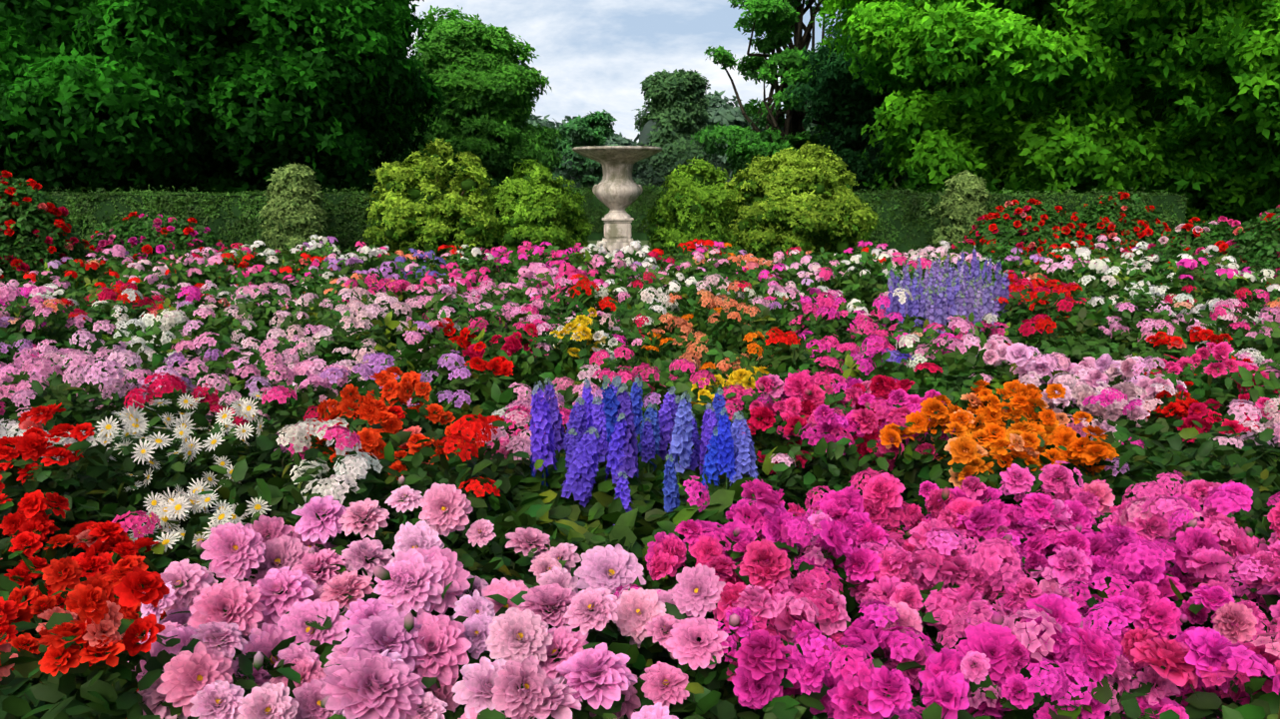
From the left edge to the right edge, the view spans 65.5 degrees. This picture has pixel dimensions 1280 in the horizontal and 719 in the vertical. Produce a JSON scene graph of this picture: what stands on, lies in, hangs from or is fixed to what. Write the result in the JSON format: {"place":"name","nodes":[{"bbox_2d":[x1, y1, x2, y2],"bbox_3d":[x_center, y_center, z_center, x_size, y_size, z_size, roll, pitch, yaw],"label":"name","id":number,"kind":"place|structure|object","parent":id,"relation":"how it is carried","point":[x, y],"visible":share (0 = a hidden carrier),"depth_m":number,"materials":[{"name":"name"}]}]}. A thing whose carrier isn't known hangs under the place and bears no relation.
{"place":"outdoors","nodes":[
{"label":"outdoors","id":0,"kind":"place"},
{"bbox_2d":[406,0,842,145],"bbox_3d":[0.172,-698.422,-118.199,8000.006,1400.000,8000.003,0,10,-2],"label":"sky","id":1,"kind":"structure","parent":0,"point":[608,56],"depth_m":3565.12,"materials":[{"name":"white"}]},
{"bbox_2d":[587,240,754,256],"bbox_3d":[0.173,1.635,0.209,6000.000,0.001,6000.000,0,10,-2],"label":"ground","id":2,"kind":"structure","parent":0,"point":[643,243],"depth_m":31.97,"materials":[{"name":"soil"}]},
{"bbox_2d":[23,184,377,256],"bbox_3d":[-9.672,-2.498,19.341,9.840,1.769,1.599,0,10,-2],"label":"hedge","id":3,"kind":"object","parent":2,"relation":"on","point":[232,218],"visible":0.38,"depth_m":18.67,"materials":[{"name":"green plant"}]},
{"bbox_2d":[0,0,447,193],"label":"tree","id":4,"kind":"object","parent":2,"relation":"on","point":[230,96],"visible":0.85,"depth_m":25.34,"materials":[{"name":"green plant"}]},
{"bbox_2d":[255,162,329,260],"bbox_3d":[-6.194,-2.406,17.693,1.326,2.136,1.161,0,10,-2],"label":"cone shrub","id":5,"kind":"object","parent":2,"relation":"on","point":[296,213],"visible":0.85,"depth_m":17.38,"materials":[{"name":"green plant"}]},
{"bbox_2d":[362,137,500,259],"bbox_3d":[-3.592,-2.481,16.940,2.398,2.542,1.740,0,10,-2],"label":"gold shrub","id":6,"kind":"object","parent":2,"relation":"on","point":[418,204],"visible":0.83,"depth_m":16.68,"materials":[{"name":"green plant"}]},
{"bbox_2d":[364,4,562,189],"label":"tree","id":7,"kind":"object","parent":2,"relation":"on","point":[481,77],"visible":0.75,"depth_m":41.48,"materials":[{"name":"green plant"}]},
{"bbox_2d":[479,158,595,258],"bbox_3d":[-1.870,-2.379,17.339,2.037,2.193,1.585,0,10,-2],"label":"green shrub","id":8,"kind":"object","parent":2,"relation":"on","point":[528,204],"visible":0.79,"depth_m":17.05,"materials":[{"name":"green plant"}]},
{"bbox_2d":[521,113,563,129],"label":"tree","id":9,"kind":"object","parent":2,"relation":"on","point":[534,121],"depth_m":77.55,"materials":[{"name":"green plant"}]},
{"bbox_2d":[542,114,637,145],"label":"tree","id":10,"kind":"object","parent":2,"relation":"on","point":[617,140],"visible":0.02,"depth_m":80.10,"materials":[{"name":"green plant"}]},
{"bbox_2d":[543,109,638,188],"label":"tree","id":11,"kind":"object","parent":2,"relation":"on","point":[592,129],"visible":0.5,"depth_m":57.17,"materials":[{"name":"green plant"}]},
{"bbox_2d":[480,183,752,240],"bbox_3d":[-0.933,-5.065,34.118,12.242,1.903,1.407,0,10,-2],"label":"hedge","id":12,"kind":"object","parent":2,"relation":"on","point":[596,210],"visible":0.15,"depth_m":33.54,"materials":[{"name":"green plant"}]},
{"bbox_2d":[572,145,662,259],"bbox_3d":[-0.385,-2.416,17.060,1.534,2.369,1.534,0,10,-2],"label":"stone urn on pedestal","id":13,"kind":"object","parent":2,"relation":"on","point":[617,190],"visible":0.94,"depth_m":16.72,"materials":[{"name":"beige stone"}]},
{"bbox_2d":[7,307,1255,715],"bbox_3d":[-0.113,0.024,8.932,26.000,0.269,15.450,0,10,-2],"label":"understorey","id":14,"kind":"object","parent":2,"relation":"on","point":[266,515],"depth_m":3.89,"materials":[{"name":"green plant"}]},
{"bbox_2d":[0,200,1278,291],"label":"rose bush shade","id":15,"kind":"object","parent":2,"relation":"on","point":[30,235],"depth_m":12.38,"materials":[{"name":"green plant"}]},
{"bbox_2d":[0,170,1279,718],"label":"flower bed","id":16,"kind":"object","parent":2,"relation":"on","point":[389,652],"depth_m":3.30,"materials":[{"name":"pink plant"}]},
{"bbox_2d":[543,442,744,524],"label":"flower stems","id":17,"kind":"object","parent":2,"relation":"on","point":[544,468],"depth_m":3.63,"materials":[{"name":"green plant"}]},
{"bbox_2d":[632,68,721,189],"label":"cone tree","id":18,"kind":"object","parent":2,"relation":"on","point":[674,119],"visible":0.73,"depth_m":52.07,"materials":[{"name":"green plant"}]},
{"bbox_2d":[640,156,747,260],"bbox_3d":[0.988,-2.412,17.512,1.875,2.212,1.432,0,10,-2],"label":"green shrub","id":19,"kind":"object","parent":2,"relation":"on","point":[692,204],"visible":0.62,"depth_m":17.20,"materials":[{"name":"green plant"}]},
{"bbox_2d":[632,90,783,184],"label":"tree","id":20,"kind":"object","parent":2,"relation":"on","point":[721,110],"visible":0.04,"depth_m":73.39,"materials":[{"name":"green plant"}]},
{"bbox_2d":[689,0,850,181],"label":"tall tree","id":21,"kind":"object","parent":2,"relation":"on","point":[781,23],"visible":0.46,"depth_m":41.65,"materials":[{"name":"green plant"}]},
{"bbox_2d":[774,80,820,135],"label":"tree","id":22,"kind":"object","parent":2,"relation":"on","point":[813,125],"depth_m":67.85,"materials":[{"name":"green plant"}]},
{"bbox_2d":[716,140,879,260],"bbox_3d":[2.675,-2.477,17.038,2.780,2.490,2.162,0,10,-2],"label":"gold shrub","id":23,"kind":"object","parent":2,"relation":"on","point":[794,205],"visible":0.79,"depth_m":16.68,"materials":[{"name":"green plant"}]},
{"bbox_2d":[782,0,967,192],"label":"dark tree","id":24,"kind":"object","parent":2,"relation":"on","point":[844,101],"visible":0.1,"depth_m":35.99,"materials":[{"name":"green plant"}]},
{"bbox_2d":[928,169,992,256],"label":"cone shrub","id":25,"kind":"object","parent":2,"relation":"on","point":[962,202],"visible":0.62,"depth_m":18.20,"materials":[{"name":"green plant"}]},
{"bbox_2d":[828,181,1187,254],"bbox_3d":[7.184,-2.618,19.882,6.965,1.825,1.606,0,10,-2],"label":"hedge","id":26,"kind":"object","parent":2,"relation":"on","point":[906,220],"visible":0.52,"depth_m":19.15,"materials":[{"name":"green plant"}]},
{"bbox_2d":[808,0,1279,225],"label":"bright tree","id":27,"kind":"object","parent":2,"relation":"on","point":[1180,97],"visible":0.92,"depth_m":26.32,"materials":[{"name":"green plant"}]}
]}

